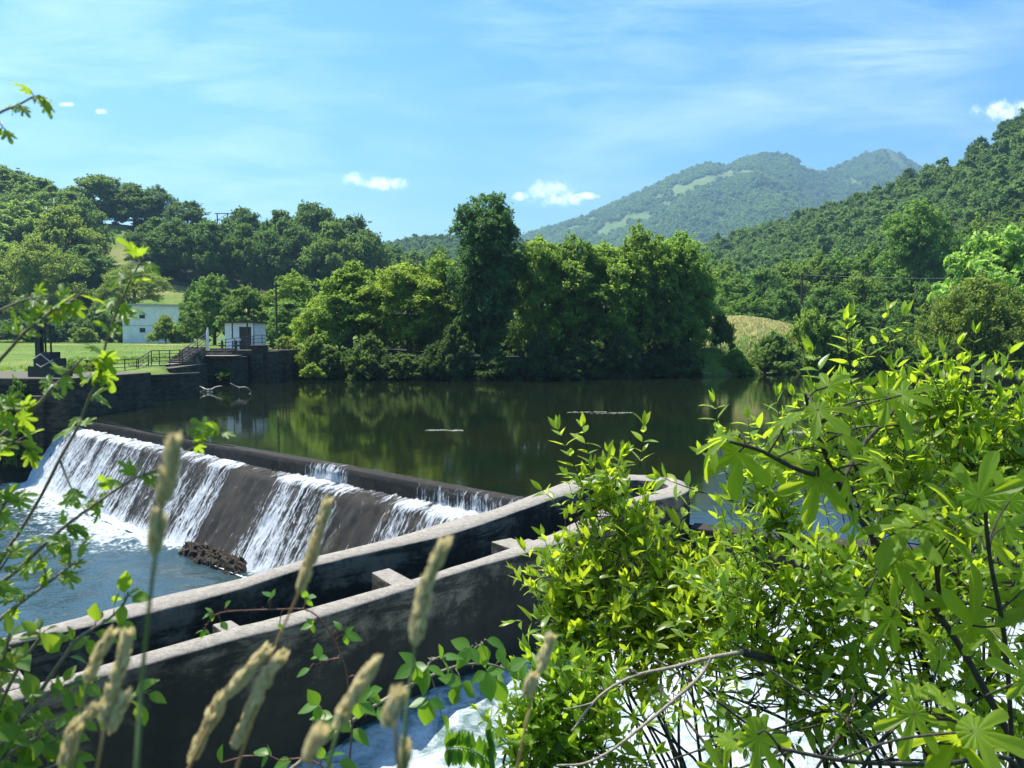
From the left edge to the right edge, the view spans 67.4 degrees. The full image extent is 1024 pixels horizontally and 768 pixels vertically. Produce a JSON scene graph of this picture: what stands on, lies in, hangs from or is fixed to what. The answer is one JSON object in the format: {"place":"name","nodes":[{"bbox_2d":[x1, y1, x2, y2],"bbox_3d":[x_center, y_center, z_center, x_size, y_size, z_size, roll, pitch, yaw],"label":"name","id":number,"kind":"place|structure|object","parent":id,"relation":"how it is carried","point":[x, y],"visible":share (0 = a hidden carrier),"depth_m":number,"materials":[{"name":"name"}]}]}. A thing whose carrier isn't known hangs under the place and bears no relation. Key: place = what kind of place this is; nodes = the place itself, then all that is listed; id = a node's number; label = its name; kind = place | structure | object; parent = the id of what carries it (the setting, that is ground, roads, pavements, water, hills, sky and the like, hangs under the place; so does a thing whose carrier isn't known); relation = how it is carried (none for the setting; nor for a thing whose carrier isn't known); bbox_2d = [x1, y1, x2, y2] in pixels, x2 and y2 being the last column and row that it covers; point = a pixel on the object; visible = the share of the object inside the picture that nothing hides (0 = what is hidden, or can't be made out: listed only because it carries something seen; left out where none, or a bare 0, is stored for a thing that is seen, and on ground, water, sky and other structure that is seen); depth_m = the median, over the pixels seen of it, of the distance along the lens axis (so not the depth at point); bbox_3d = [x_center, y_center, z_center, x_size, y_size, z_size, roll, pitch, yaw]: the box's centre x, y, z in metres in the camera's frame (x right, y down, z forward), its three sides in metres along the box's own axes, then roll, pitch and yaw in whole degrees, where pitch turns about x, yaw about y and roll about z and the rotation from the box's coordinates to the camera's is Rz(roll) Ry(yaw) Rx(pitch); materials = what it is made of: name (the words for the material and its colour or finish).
{"place":"outdoors","nodes":[
{"label":"outdoors","id":0,"kind":"place"},
{"bbox_2d":[0,481,257,637],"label":"tail water","id":1,"kind":"structure","parent":0,"point":[114,552],"depth_m":23.87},
{"bbox_2d":[0,223,999,526],"bbox_3d":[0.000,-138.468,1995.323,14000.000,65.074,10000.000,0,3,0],"label":"ground","id":2,"kind":"structure","parent":0,"point":[712,357],"depth_m":86.52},
{"bbox_2d":[0,176,61,215],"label":"tree","id":3,"kind":"object","parent":2,"relation":"on","point":[39,190],"visible":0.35,"depth_m":224.63,"materials":[{"name":"green plant"}]},
{"bbox_2d":[0,198,67,258],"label":"tree","id":4,"kind":"object","parent":2,"relation":"on","point":[28,212],"visible":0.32,"depth_m":201.86,"materials":[{"name":"green plant"}]},
{"bbox_2d":[0,235,94,315],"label":"tree","id":5,"kind":"object","parent":2,"relation":"on","point":[31,274],"visible":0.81,"depth_m":164.07,"materials":[{"name":"green plant"}]},
{"bbox_2d":[16,204,112,280],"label":"tree","id":6,"kind":"object","parent":2,"relation":"on","point":[56,223],"visible":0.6,"depth_m":194.98,"materials":[{"name":"green plant"}]},
{"bbox_2d":[57,715,83,767],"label":"grass stalk","id":7,"kind":"object","parent":2,"relation":"on","point":[71,737],"depth_m":0.56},
{"bbox_2d":[0,371,151,476],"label":"weir abutment","id":8,"kind":"object","parent":2,"relation":"on","point":[52,414],"visible":0.17,"depth_m":38.98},
{"bbox_2d":[28,288,72,376],"bbox_3d":[-24.144,-2.641,39.997,1.566,4.614,1.435,0,3,0],"label":"gate hoist","id":9,"kind":"object","parent":8,"relation":"on","point":[42,359],"visible":0.81,"depth_m":39.70,"materials":[{"name":"paint"}]},
{"bbox_2d":[39,244,118,301],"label":"tree","id":10,"kind":"object","parent":2,"relation":"on","point":[88,255],"visible":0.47,"depth_m":183.13,"materials":[{"name":"green plant"}]},
{"bbox_2d":[0,571,166,767],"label":"privet shrub","id":11,"kind":"object","parent":2,"relation":"on","point":[14,739],"visible":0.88,"depth_m":1.12,"materials":[{"name":"green plant"}]},
{"bbox_2d":[61,197,117,263],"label":"tree","id":12,"kind":"object","parent":2,"relation":"on","point":[89,215],"visible":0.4,"depth_m":208.13,"materials":[{"name":"green plant"}]},
{"bbox_2d":[59,173,131,222],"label":"tree","id":13,"kind":"object","parent":2,"relation":"on","point":[99,186],"visible":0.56,"depth_m":243.81,"materials":[{"name":"green plant"}]},
{"bbox_2d":[74,624,120,767],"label":"grass stalk","id":14,"kind":"object","parent":2,"relation":"on","point":[102,646],"depth_m":0.61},
{"bbox_2d":[95,626,135,767],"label":"grass stalk","id":15,"kind":"object","parent":2,"relation":"on","point":[114,703],"depth_m":0.56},
{"bbox_2d":[0,82,235,620],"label":"hawthorn","id":16,"kind":"object","parent":2,"relation":"on","point":[104,372],"visible":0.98,"depth_m":1.20,"materials":[{"name":"green plant"}]},
{"bbox_2d":[96,182,169,225],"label":"tree","id":17,"kind":"object","parent":2,"relation":"on","point":[131,192],"visible":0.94,"depth_m":245.15,"materials":[{"name":"green plant"}]},
{"bbox_2d":[93,263,176,303],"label":"tree","id":18,"kind":"object","parent":2,"relation":"on","point":[147,287],"visible":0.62,"depth_m":170.00,"materials":[{"name":"green plant"}]},
{"bbox_2d":[123,216,178,270],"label":"tree","id":19,"kind":"object","parent":2,"relation":"on","point":[145,229],"visible":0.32,"depth_m":206.60,"materials":[{"name":"green plant"}]},
{"bbox_2d":[122,304,182,342],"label":"white house","id":20,"kind":"structure","parent":2,"relation":"on","point":[140,328],"depth_m":148.97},
{"bbox_2d":[134,429,182,767],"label":"grass stalk","id":21,"kind":"object","parent":2,"relation":"on","point":[164,494],"depth_m":0.42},
{"bbox_2d":[0,342,323,370],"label":"lawn grass","id":22,"kind":"structure","parent":2,"relation":"on","point":[3,368],"depth_m":71.93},
{"bbox_2d":[138,218,199,277],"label":"tree","id":23,"kind":"object","parent":2,"relation":"on","point":[176,230],"visible":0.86,"depth_m":202.83,"materials":[{"name":"green plant"}]},
{"bbox_2d":[151,363,207,400],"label":"retaining wall","id":24,"kind":"structure","parent":2,"relation":"on","point":[181,381],"depth_m":51.86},
{"bbox_2d":[162,200,211,230],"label":"tree","id":25,"kind":"object","parent":2,"relation":"on","point":[193,212],"visible":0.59,"depth_m":244.33,"materials":[{"name":"green plant"}]},
{"bbox_2d":[176,272,237,344],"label":"tree","id":26,"kind":"object","parent":2,"relation":"on","point":[211,291],"visible":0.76,"depth_m":115.06,"materials":[{"name":"green plant"}]},
{"bbox_2d":[178,217,241,281],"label":"tree","id":27,"kind":"object","parent":2,"relation":"on","point":[211,234],"visible":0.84,"depth_m":201.66,"materials":[{"name":"green plant"}]},
{"bbox_2d":[206,348,249,385],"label":"stone pier","id":28,"kind":"structure","parent":2,"relation":"on","point":[217,359],"depth_m":67.15,"materials":[{"name":"concrete"}]},
{"bbox_2d":[187,640,274,767],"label":"grass stalk","id":29,"kind":"object","parent":2,"relation":"on","point":[214,711],"depth_m":0.61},
{"bbox_2d":[213,284,271,336],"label":"tree","id":30,"kind":"object","parent":2,"relation":"on","point":[237,306],"visible":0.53,"depth_m":102.29,"materials":[{"name":"green plant"}]},
{"bbox_2d":[212,222,276,290],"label":"tree","id":31,"kind":"object","parent":2,"relation":"on","point":[243,235],"visible":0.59,"depth_m":202.34,"materials":[{"name":"green plant"}]},
{"bbox_2d":[206,349,299,381],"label":"hut platform","id":32,"kind":"structure","parent":2,"relation":"on","point":[287,364],"depth_m":74.65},
{"bbox_2d":[218,321,268,349],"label":"white hut","id":33,"kind":"object","parent":32,"relation":"on","point":[239,328],"visible":0.69,"depth_m":75.89,"materials":[{"name":"paint"}]},
{"bbox_2d":[230,647,289,767],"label":"grass stalk","id":34,"kind":"object","parent":2,"relation":"on","point":[262,682],"depth_m":0.61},
{"bbox_2d":[250,345,281,382],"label":"stone pier","id":35,"kind":"structure","parent":2,"relation":"on","point":[266,365],"depth_m":70.97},
{"bbox_2d":[246,228,300,290],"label":"tree","id":36,"kind":"object","parent":2,"relation":"on","point":[267,250],"visible":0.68,"depth_m":201.19,"materials":[{"name":"green plant"}]},
{"bbox_2d":[26,419,524,575],"bbox_3d":[-11.574,5.097,28.392,31.750,5.596,4.037,3,4,42],"label":"weir","id":37,"kind":"object","parent":2,"relation":"on","point":[235,511],"visible":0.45,"depth_m":24.88,"materials":[{"name":"concrete"}]},
{"bbox_2d":[21,426,512,577],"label":"falling water","id":38,"kind":"structure","parent":37,"relation":"on","point":[40,474],"depth_m":26.98,"materials":[{"name":"white liquid"}]},
{"bbox_2d":[197,589,361,758],"bbox_3d":[-0.431,1.013,1.488,0.314,1.249,0.078,0,3,0],"label":"bramble","id":39,"kind":"object","parent":2,"relation":"on","point":[348,635],"visible":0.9,"depth_m":1.48,"materials":[{"name":"green plant"}]},
{"bbox_2d":[235,493,333,767],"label":"grass stalk","id":40,"kind":"object","parent":2,"relation":"on","point":[310,558],"depth_m":0.63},
{"bbox_2d":[262,299,307,343],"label":"tree","id":41,"kind":"object","parent":2,"relation":"on","point":[284,318],"visible":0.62,"depth_m":91.76,"materials":[{"name":"green plant"}]},
{"bbox_2d":[217,744,357,767],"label":"bramble","id":42,"kind":"object","parent":2,"relation":"on","point":[284,762],"visible":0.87,"depth_m":1.44,"materials":[{"name":"green plant"}]},
{"bbox_2d":[260,268,319,344],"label":"tree","id":43,"kind":"object","parent":2,"relation":"on","point":[299,284],"visible":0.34,"depth_m":102.24,"materials":[{"name":"green plant"}]},
{"bbox_2d":[267,224,327,294],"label":"tree","id":44,"kind":"object","parent":2,"relation":"on","point":[299,236],"visible":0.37,"depth_m":203.08,"materials":[{"name":"green plant"}]},
{"bbox_2d":[276,199,341,248],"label":"tree","id":45,"kind":"object","parent":2,"relation":"on","point":[313,218],"visible":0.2,"depth_m":219.70,"materials":[{"name":"green plant"}]},
{"bbox_2d":[293,331,333,379],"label":"bush","id":46,"kind":"object","parent":2,"relation":"on","point":[313,346],"visible":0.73,"depth_m":76.46,"materials":[{"name":"green plant"}]},
{"bbox_2d":[296,221,369,298],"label":"tree","id":47,"kind":"object","parent":2,"relation":"on","point":[330,236],"visible":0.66,"depth_m":199.52,"materials":[{"name":"green plant"}]},
{"bbox_2d":[0,475,689,767],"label":"sluice channel","id":48,"kind":"object","parent":2,"relation":"on","point":[367,591],"visible":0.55,"depth_m":9.43,"materials":[{"name":"concrete"}]},
{"bbox_2d":[300,260,393,348],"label":"tree","id":49,"kind":"object","parent":2,"relation":"on","point":[344,283],"visible":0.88,"depth_m":80.63,"materials":[{"name":"green plant"}]},
{"bbox_2d":[326,654,382,767],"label":"grass stalk","id":50,"kind":"object","parent":2,"relation":"on","point":[358,687],"depth_m":0.53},
{"bbox_2d":[340,329,391,380],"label":"bush","id":51,"kind":"object","parent":2,"relation":"on","point":[366,356],"visible":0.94,"depth_m":75.14,"materials":[{"name":"green plant"}]},
{"bbox_2d":[340,227,395,284],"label":"tree","id":52,"kind":"object","parent":2,"relation":"on","point":[369,249],"visible":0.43,"depth_m":202.22,"materials":[{"name":"green plant"}]},
{"bbox_2d":[380,683,407,767],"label":"grass stalk","id":53,"kind":"object","parent":2,"relation":"on","point":[391,711],"depth_m":0.46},
{"bbox_2d":[375,351,432,379],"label":"bush","id":54,"kind":"object","parent":2,"relation":"on","point":[406,361],"visible":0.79,"depth_m":74.67,"materials":[{"name":"green plant"}]},
{"bbox_2d":[354,260,454,351],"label":"tree","id":55,"kind":"object","parent":2,"relation":"on","point":[393,284],"visible":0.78,"depth_m":79.07,"materials":[{"name":"green plant"}]},
{"bbox_2d":[290,636,540,767],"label":"bramble","id":56,"kind":"object","parent":2,"relation":"on","point":[490,687],"visible":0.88,"depth_m":1.69,"materials":[{"name":"green plant"}]},
{"bbox_2d":[444,717,495,767],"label":"feather leaf","id":57,"kind":"object","parent":56,"relation":"attached to","point":[456,756],"visible":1,"depth_m":1.73,"materials":[{"name":"green plant"}]},
{"bbox_2d":[401,534,452,767],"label":"grass stalk","id":58,"kind":"object","parent":2,"relation":"on","point":[422,602],"depth_m":0.51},
{"bbox_2d":[410,340,446,379],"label":"bush","id":59,"kind":"object","parent":2,"relation":"on","point":[429,363],"visible":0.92,"depth_m":74.38,"materials":[{"name":"green plant"}]},
{"bbox_2d":[407,249,476,352],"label":"tree","id":60,"kind":"object","parent":2,"relation":"on","point":[436,269],"visible":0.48,"depth_m":79.72,"materials":[{"name":"green plant"}]},
{"bbox_2d":[437,321,473,380],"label":"bush","id":61,"kind":"object","parent":2,"relation":"on","point":[458,365],"visible":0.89,"depth_m":74.46,"materials":[{"name":"green plant"}]},
{"bbox_2d":[445,191,530,353],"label":"tree","id":62,"kind":"object","parent":2,"relation":"on","point":[484,316],"visible":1,"depth_m":76.54,"materials":[{"name":"green plant"}]},
{"bbox_2d":[471,347,523,380],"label":"bush","id":63,"kind":"object","parent":2,"relation":"on","point":[491,363],"visible":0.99,"depth_m":74.56,"materials":[{"name":"green plant"}]},
{"bbox_2d":[516,630,556,767],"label":"grass stalk","id":64,"kind":"object","parent":2,"relation":"on","point":[532,679],"depth_m":0.63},
{"bbox_2d":[506,233,587,352],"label":"tree","id":65,"kind":"object","parent":2,"relation":"on","point":[545,258],"visible":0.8,"depth_m":79.27,"materials":[{"name":"green plant"}]},
{"bbox_2d":[461,604,671,767],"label":"shrub","id":66,"kind":"object","parent":2,"relation":"on","point":[544,735],"visible":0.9,"depth_m":2.99,"materials":[{"name":"green plant"}]},
{"bbox_2d":[543,229,618,353],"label":"tree","id":67,"kind":"object","parent":2,"relation":"on","point":[575,246],"visible":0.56,"depth_m":80.43,"materials":[{"name":"green plant"}]},
{"bbox_2d":[559,340,613,378],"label":"bush","id":68,"kind":"object","parent":2,"relation":"on","point":[584,355],"visible":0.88,"depth_m":76.88,"materials":[{"name":"green plant"}]},
{"bbox_2d":[573,239,650,355],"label":"tree","id":69,"kind":"object","parent":2,"relation":"on","point":[618,286],"visible":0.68,"depth_m":81.10,"materials":[{"name":"green plant"}]},
{"bbox_2d":[500,410,776,767],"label":"shrub","id":70,"kind":"object","parent":2,"relation":"on","point":[621,612],"visible":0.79,"depth_m":3.55,"materials":[{"name":"green plant"}]},
{"bbox_2d":[607,219,682,354],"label":"tree","id":71,"kind":"object","parent":2,"relation":"on","point":[643,242],"visible":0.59,"depth_m":82.38,"materials":[{"name":"green plant"}]},
{"bbox_2d":[634,230,725,352],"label":"tree","id":72,"kind":"object","parent":2,"relation":"on","point":[683,250],"visible":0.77,"depth_m":83.19,"materials":[{"name":"green plant"}]},
{"bbox_2d":[664,341,708,377],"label":"bush","id":73,"kind":"object","parent":2,"relation":"on","point":[684,359],"visible":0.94,"depth_m":81.36,"materials":[{"name":"green plant"}]},
{"bbox_2d":[460,732,915,767],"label":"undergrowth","id":74,"kind":"object","parent":2,"relation":"on","point":[908,759],"visible":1,"depth_m":2.55,"materials":[{"name":"green plant"}]},
{"bbox_2d":[665,640,920,767],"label":"dead twigs","id":75,"kind":"object","parent":74,"relation":"on","point":[758,657],"visible":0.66,"depth_m":2.67,"materials":[{"name":"wood"}]},
{"bbox_2d":[710,271,760,316],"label":"tree","id":76,"kind":"object","parent":2,"relation":"on","point":[739,288],"visible":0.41,"depth_m":167.09,"materials":[{"name":"green plant"}]},
{"bbox_2d":[745,266,792,313],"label":"tree","id":77,"kind":"object","parent":2,"relation":"on","point":[762,277],"visible":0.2,"depth_m":172.99,"materials":[{"name":"green plant"}]},
{"bbox_2d":[750,327,805,375],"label":"bush","id":78,"kind":"object","parent":2,"relation":"on","point":[776,352],"visible":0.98,"depth_m":86.67,"materials":[{"name":"green plant"}]},
{"bbox_2d":[758,286,805,324],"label":"tree","id":79,"kind":"object","parent":2,"relation":"on","point":[778,303],"visible":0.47,"depth_m":149.57,"materials":[{"name":"green plant"}]},
{"bbox_2d":[645,629,933,767],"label":"shrub","id":80,"kind":"object","parent":2,"relation":"on","point":[846,702],"visible":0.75,"depth_m":2.75,"materials":[{"name":"green plant"}]},
{"bbox_2d":[557,649,743,766],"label":"bare branch","id":81,"kind":"object","parent":80,"relation":"attached to","point":[708,659],"visible":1,"depth_m":2.59,"materials":[{"name":"brown plant"}]},
{"bbox_2d":[766,256,815,320],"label":"tree","id":82,"kind":"object","parent":2,"relation":"on","point":[793,273],"visible":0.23,"depth_m":177.88,"materials":[{"name":"green plant"}]},
{"bbox_2d":[784,305,839,372],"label":"bush","id":83,"kind":"object","parent":2,"relation":"on","point":[817,329],"visible":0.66,"depth_m":90.57,"materials":[{"name":"green plant"}]},
{"bbox_2d":[792,283,856,325],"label":"tree","id":84,"kind":"object","parent":2,"relation":"on","point":[824,303],"visible":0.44,"depth_m":147.76,"materials":[{"name":"green plant"}]},
{"bbox_2d":[645,297,1023,767],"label":"shrub","id":85,"kind":"object","parent":2,"relation":"on","point":[978,442],"visible":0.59,"depth_m":3.20,"materials":[{"name":"green plant"}]},
{"bbox_2d":[657,489,1023,767],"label":"shrub","id":86,"kind":"object","parent":2,"relation":"on","point":[824,632],"visible":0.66,"depth_m":2.83,"materials":[{"name":"green plant"}]},
{"bbox_2d":[808,248,873,322],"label":"tree","id":87,"kind":"object","parent":2,"relation":"on","point":[842,266],"visible":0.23,"depth_m":176.95,"materials":[{"name":"green plant"}]},
{"bbox_2d":[818,327,868,373],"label":"bush","id":88,"kind":"object","parent":2,"relation":"on","point":[836,352],"visible":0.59,"depth_m":90.42,"materials":[{"name":"green plant"}]},
{"bbox_2d":[689,523,1023,610],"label":"sluice sill","id":89,"kind":"structure","parent":2,"relation":"on","point":[701,527],"depth_m":15.02,"materials":[{"name":"concrete"}]},
{"bbox_2d":[696,370,1023,767],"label":"fig tree","id":90,"kind":"object","parent":2,"relation":"on","point":[969,734],"visible":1,"depth_m":2.01,"materials":[{"name":"green plant"}]},
{"bbox_2d":[831,270,888,327],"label":"tree","id":91,"kind":"object","parent":2,"relation":"on","point":[859,286],"visible":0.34,"depth_m":151.37,"materials":[{"name":"green plant"}]},
{"bbox_2d":[860,321,922,371],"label":"bush","id":92,"kind":"object","parent":2,"relation":"on","point":[894,345],"visible":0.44,"depth_m":94.25,"materials":[{"name":"green plant"}]},
{"bbox_2d":[863,279,920,328],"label":"tree","id":93,"kind":"object","parent":2,"relation":"on","point":[891,294],"visible":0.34,"depth_m":148.05,"materials":[{"name":"green plant"}]},
{"bbox_2d":[871,197,953,294],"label":"tree","id":94,"kind":"object","parent":2,"relation":"on","point":[914,238],"visible":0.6,"depth_m":153.08,"materials":[{"name":"green plant"}]},
{"bbox_2d":[902,336,972,375],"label":"bush","id":95,"kind":"object","parent":2,"relation":"on","point":[934,352],"visible":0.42,"depth_m":85.30,"materials":[{"name":"green plant"}]},
{"bbox_2d":[895,269,1023,373],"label":"tree","id":96,"kind":"object","parent":2,"relation":"on","point":[987,305],"visible":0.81,"depth_m":85.54,"materials":[{"name":"green plant"}]},
{"bbox_2d":[926,222,1023,364],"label":"tree","id":97,"kind":"object","parent":2,"relation":"on","point":[997,258],"visible":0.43,"depth_m":97.97,"materials":[{"name":"green plant"}]},
{"bbox_2d":[0,0,1023,241],"label":"sky","id":98,"kind":"structure","parent":0,"point":[394,114],"materials":[{"name":"blue"}]},
{"bbox_2d":[83,366,1023,556],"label":"river water","id":99,"kind":"structure","parent":0,"point":[500,443],"depth_m":36.94,"materials":[{"name":"liquid"}]},
{"bbox_2d":[286,570,1023,767],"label":"race water","id":100,"kind":"structure","parent":0,"point":[428,748],"depth_m":9.45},
{"bbox_2d":[567,148,912,241],"bbox_3d":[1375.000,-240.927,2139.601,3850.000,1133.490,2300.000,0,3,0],"label":"mountain","id":101,"kind":"structure","parent":0,"point":[608,226],"depth_m":2123.61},
{"bbox_2d":[512,149,922,253],"bbox_3d":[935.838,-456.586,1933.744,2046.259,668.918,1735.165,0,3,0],"label":"mountain forest","id":102,"kind":"object","parent":101,"relation":"on","point":[692,207],"visible":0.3,"depth_m":2088.32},
{"bbox_2d":[651,315,860,360],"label":"hay grass","id":103,"kind":"structure","parent":0,"point":[745,324],"depth_m":95.92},
{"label":"far ridge","id":104,"kind":"structure","parent":0,"visible":0},
{"bbox_2d":[379,233,550,311],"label":"ridge forest","id":105,"kind":"object","parent":104,"relation":"on","point":[425,242],"visible":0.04,"depth_m":720.52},
{"bbox_3d":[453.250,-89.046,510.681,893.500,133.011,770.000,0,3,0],"label":"wooded hill","id":106,"kind":"structure","parent":0,"visible":0},
{"bbox_2d":[639,116,1023,282],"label":"hillside forest","id":107,"kind":"object","parent":106,"relation":"on","point":[961,192],"visible":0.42,"depth_m":329.25,"materials":[{"name":"plant"}]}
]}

